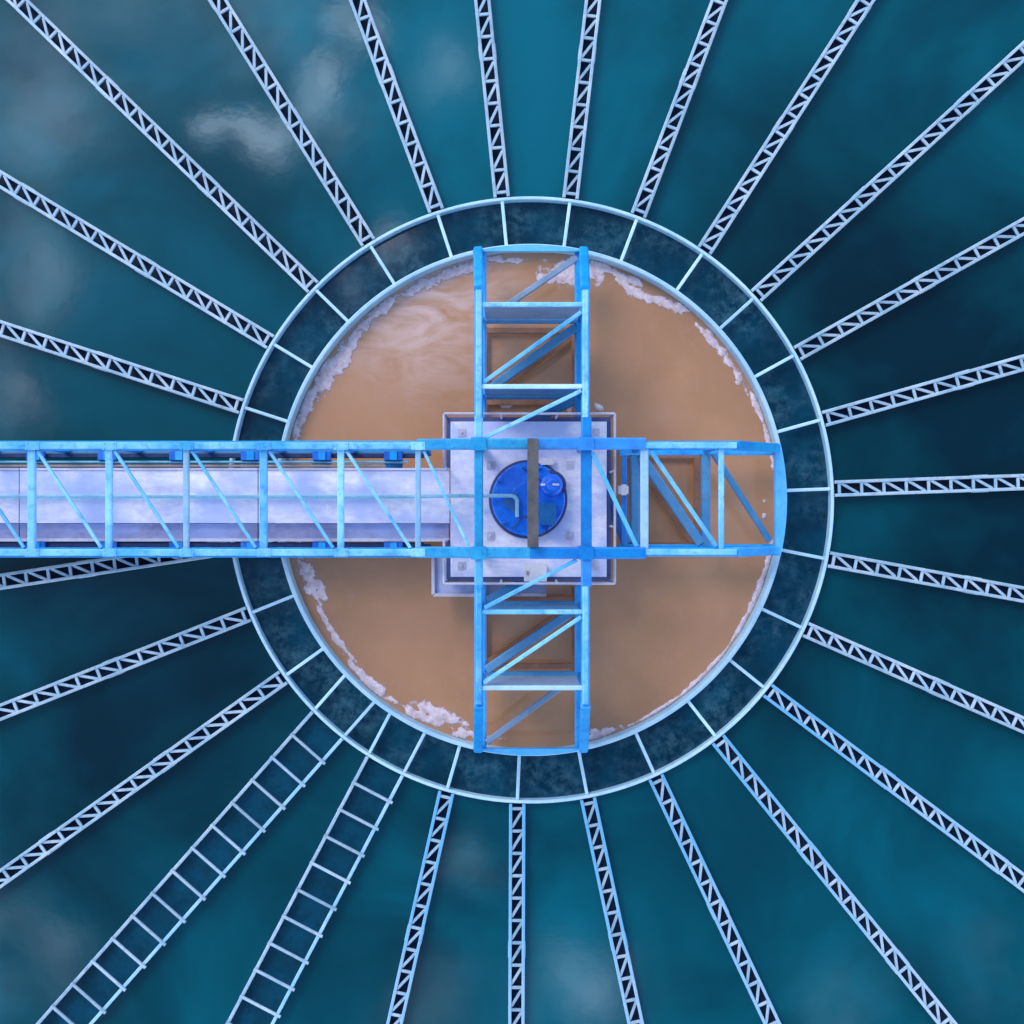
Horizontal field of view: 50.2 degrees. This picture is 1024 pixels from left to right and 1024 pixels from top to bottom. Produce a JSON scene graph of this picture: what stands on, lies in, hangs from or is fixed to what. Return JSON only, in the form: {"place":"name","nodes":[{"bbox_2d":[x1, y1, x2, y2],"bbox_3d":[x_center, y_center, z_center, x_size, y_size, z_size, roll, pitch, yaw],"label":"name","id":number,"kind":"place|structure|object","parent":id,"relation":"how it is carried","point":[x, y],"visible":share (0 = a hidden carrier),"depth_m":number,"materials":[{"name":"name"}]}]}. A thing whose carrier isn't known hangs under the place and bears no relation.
{"place":"outdoors","nodes":[
{"label":"outdoors","id":0,"kind":"place"},
{"bbox_2d":[0,441,469,557],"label":"walkway bridge","id":1,"kind":"structure","parent":0,"point":[253,531],"depth_m":15.22,"materials":[{"name":"paint"}]},
{"bbox_2d":[0,494,518,516],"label":"conduit","id":2,"kind":"object","parent":1,"relation":"attached to","point":[515,498],"visible":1,"depth_m":15.14,"materials":[{"name":"metal"}]},
{"bbox_2d":[432,412,615,596],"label":"platform","id":3,"kind":"structure","parent":1,"relation":"attached to","point":[566,532],"depth_m":15.22,"materials":[{"name":"metal"}]},
{"bbox_2d":[489,460,567,538],"bbox_3d":[0.224,-0.177,14.988,1.096,0.455,1.096,0,90,0],"label":"drive drum","id":4,"kind":"object","parent":3,"relation":"on","point":[512,479],"visible":0.91,"depth_m":15.04,"materials":[{"name":"blue paint"}]},
{"bbox_2d":[417,417,645,586],"bbox_3d":[0.250,-0.134,14.688,2.977,1.028,2.207,0,90,0],"label":"frame","id":5,"kind":"object","parent":3,"relation":"on","point":[586,552],"visible":0.98,"depth_m":14.20,"materials":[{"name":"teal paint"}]},
{"bbox_2d":[473,245,589,437],"bbox_3d":[0.259,-2.333,15.090,1.625,1.770,2.836,0,90,0],"label":"truss arm","id":6,"kind":"object","parent":5,"relation":"attached to","point":[503,389],"visible":0.98,"depth_m":15.14},
{"bbox_2d":[473,559,589,754],"bbox_3d":[0.259,1.992,15.090,1.625,1.770,2.844,0,90,0],"label":"truss arm","id":7,"kind":"object","parent":5,"relation":"attached to","point":[575,606],"visible":0.96,"depth_m":15.21},
{"bbox_2d":[527,438,538,546],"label":"hoist beam","id":8,"kind":"structure","parent":5,"relation":"on","point":[532,492],"depth_m":14.04,"materials":[{"name":"metal"}]},
{"bbox_2d":[591,441,786,556],"bbox_3d":[2.424,-0.179,15.090,2.872,1.770,1.592,0,90,0],"label":"truss arm","id":9,"kind":"object","parent":5,"relation":"attached to","point":[698,531],"visible":0.93,"depth_m":15.32},
{"bbox_2d":[618,484,627,494],"bbox_3d":[1.545,-0.307,15.205,0.130,0.250,0.150,0,90,0],"label":"junction box","id":10,"kind":"object","parent":9,"relation":"attached to","point":[622,489],"visible":0.98,"depth_m":15.08,"materials":[{"name":"white metal"}]},
{"bbox_2d":[524,563,546,580],"bbox_3d":[0.319,0.821,15.033,0.310,0.365,0.250,0,90,0],"label":"control box","id":11,"kind":"object","parent":3,"relation":"on","point":[532,571],"visible":0.95,"depth_m":14.88,"materials":[{"name":"white metal"}]},
{"bbox_2d":[539,458,555,464],"bbox_3d":[0.485,-0.698,15.168,0.240,0.095,0.090,0,90,0],"label":"junction box","id":12,"kind":"object","parent":3,"relation":"on","point":[547,461],"visible":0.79,"depth_m":15.12,"materials":[{"name":"white metal"}]},
{"bbox_2d":[0,0,1023,1023],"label":"settling water","id":13,"kind":"structure","parent":0,"point":[942,909],"depth_m":16.00,"materials":[{"name":"teal liquid"}]},
{"bbox_2d":[0,541,273,589],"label":"lattice trough","id":14,"kind":"object","parent":13,"relation":"on","point":[67,571],"visible":0.65,"depth_m":15.87,"materials":[{"name":"paint"}]},
{"bbox_2d":[0,320,286,422],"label":"lattice trough","id":15,"kind":"object","parent":13,"relation":"on","point":[105,362],"visible":1,"depth_m":15.87,"materials":[{"name":"paint"}]},
{"bbox_2d":[0,594,292,720],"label":"lattice trough","id":16,"kind":"object","parent":13,"relation":"on","point":[102,671],"visible":1,"depth_m":15.87,"materials":[{"name":"paint"}]},
{"bbox_2d":[0,170,311,367],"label":"lattice trough","id":17,"kind":"object","parent":13,"relation":"on","point":[136,262],"visible":1,"depth_m":15.87,"materials":[{"name":"paint"}]},
{"bbox_2d":[0,648,322,888],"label":"lattice trough","id":18,"kind":"object","parent":13,"relation":"on","point":[62,834],"visible":1,"depth_m":15.87,"materials":[{"name":"paint"}]},
{"bbox_2d":[5,0,347,321],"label":"lattice trough","id":19,"kind":"object","parent":13,"relation":"on","point":[168,146],"visible":1,"depth_m":15.87,"materials":[{"name":"paint"}]},
{"bbox_2d":[208,0,394,283],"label":"lattice trough","id":20,"kind":"object","parent":13,"relation":"on","point":[295,126],"visible":1,"depth_m":15.87,"materials":[{"name":"paint"}]},
{"bbox_2d":[349,0,452,256],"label":"lattice trough","id":21,"kind":"object","parent":13,"relation":"on","point":[399,112],"visible":1,"depth_m":15.87,"materials":[{"name":"paint"}]},
{"bbox_2d":[386,746,460,1023],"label":"lattice trough","id":22,"kind":"object","parent":13,"relation":"on","point":[419,912],"visible":1,"depth_m":15.87,"materials":[{"name":"paint"}]},
{"bbox_2d":[474,0,509,244],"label":"lattice trough","id":23,"kind":"object","parent":13,"relation":"on","point":[490,85],"visible":0.98,"depth_m":15.87,"materials":[{"name":"paint"}]},
{"bbox_2d":[508,756,524,1023],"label":"lattice trough","id":24,"kind":"object","parent":13,"relation":"on","point":[516,970],"visible":0.99,"depth_m":15.87,"materials":[{"name":"paint"}]},
{"bbox_2d":[228,196,833,803],"bbox_3d":[0.269,-0.175,16.080,8.821,0.440,8.821,0,90,0],"label":"ring","id":25,"kind":"object","parent":13,"relation":"in","point":[822,432],"visible":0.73,"depth_m":15.87,"materials":[{"name":"paint"}]},
{"bbox_2d":[36,675,374,1023],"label":"ladder trough","id":26,"kind":"object","parent":25,"relation":"attached to","point":[200,869],"visible":1,"depth_m":15.99,"materials":[{"name":"paint"}]},
{"bbox_2d":[225,713,425,1023],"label":"ladder trough","id":27,"kind":"object","parent":25,"relation":"attached to","point":[318,891],"visible":1,"depth_m":15.99,"materials":[{"name":"paint"}]},
{"bbox_2d":[562,0,600,245],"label":"lattice trough","id":28,"kind":"object","parent":13,"relation":"on","point":[583,86],"visible":1,"depth_m":15.87,"materials":[{"name":"paint"}]},
{"bbox_2d":[577,751,643,1023],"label":"lattice trough","id":29,"kind":"object","parent":13,"relation":"on","point":[613,920],"visible":0.99,"depth_m":15.87,"materials":[{"name":"paint"}]},
{"bbox_2d":[620,0,727,260],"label":"lattice trough","id":30,"kind":"object","parent":13,"relation":"on","point":[680,103],"visible":1,"depth_m":15.87,"materials":[{"name":"paint"}]},
{"bbox_2d":[635,733,781,1023],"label":"lattice trough","id":31,"kind":"object","parent":13,"relation":"on","point":[716,906],"visible":1,"depth_m":15.87,"materials":[{"name":"paint"}]},
{"bbox_2d":[676,0,874,290],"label":"lattice trough","id":32,"kind":"object","parent":13,"relation":"on","point":[781,131],"visible":1,"depth_m":15.87,"materials":[{"name":"paint"}]},
{"bbox_2d":[687,701,957,1023],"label":"lattice trough","id":33,"kind":"object","parent":13,"relation":"on","point":[850,903],"visible":1,"depth_m":15.87,"materials":[{"name":"paint"}]},
{"bbox_2d":[720,41,1023,328],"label":"lattice trough","id":34,"kind":"object","parent":13,"relation":"on","point":[940,127],"visible":1,"depth_m":15.87,"materials":[{"name":"paint"}]},
{"bbox_2d":[729,659,1023,892],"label":"lattice trough","id":35,"kind":"object","parent":13,"relation":"on","point":[934,815],"visible":1,"depth_m":15.87,"materials":[{"name":"paint"}]},
{"bbox_2d":[754,217,1023,377],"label":"lattice trough","id":36,"kind":"object","parent":13,"relation":"on","point":[917,285],"visible":1,"depth_m":15.87,"materials":[{"name":"paint"}]},
{"bbox_2d":[761,608,1023,733],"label":"lattice trough","id":37,"kind":"object","parent":13,"relation":"on","point":[930,684],"visible":1,"depth_m":15.87,"materials":[{"name":"paint"}]},
{"bbox_2d":[777,354,1023,432],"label":"lattice trough","id":38,"kind":"object","parent":13,"relation":"on","point":[916,392],"visible":1,"depth_m":15.87,"materials":[{"name":"paint"}]},
{"bbox_2d":[782,549,1023,602],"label":"lattice trough","id":39,"kind":"object","parent":13,"relation":"on","point":[919,575],"visible":1,"depth_m":15.87,"materials":[{"name":"paint"}]},
{"bbox_2d":[787,474,1023,496],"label":"lattice trough","id":40,"kind":"object","parent":13,"relation":"on","point":[930,485],"visible":0.98,"depth_m":15.87,"materials":[{"name":"paint"}]},
{"bbox_2d":[233,202,827,797],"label":"ring channel water","id":41,"kind":"structure","parent":0,"point":[729,692],"depth_m":16.00,"materials":[{"name":"teal liquid"}]},
{"bbox_2d":[276,244,779,755],"bbox_3d":[0.269,-0.175,16.100,7.414,0.600,7.414,0,90,0],"label":"ring","id":42,"kind":"object","parent":41,"relation":"in","point":[724,340],"visible":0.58,"depth_m":15.81,"materials":[{"name":"paint"}]},
{"bbox_2d":[283,253,773,746],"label":"muddy water","id":43,"kind":"structure","parent":42,"relation":"in","point":[662,630],"depth_m":16.03,"materials":[{"name":"brown liquid"}]},
{"bbox_2d":[289,254,773,739],"bbox_3d":[0.277,-0.192,16.028,7.221,0.054,7.205,0,90,0],"label":"foam","id":44,"kind":"object","parent":43,"relation":"on","point":[337,364],"visible":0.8,"depth_m":16.01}
]}

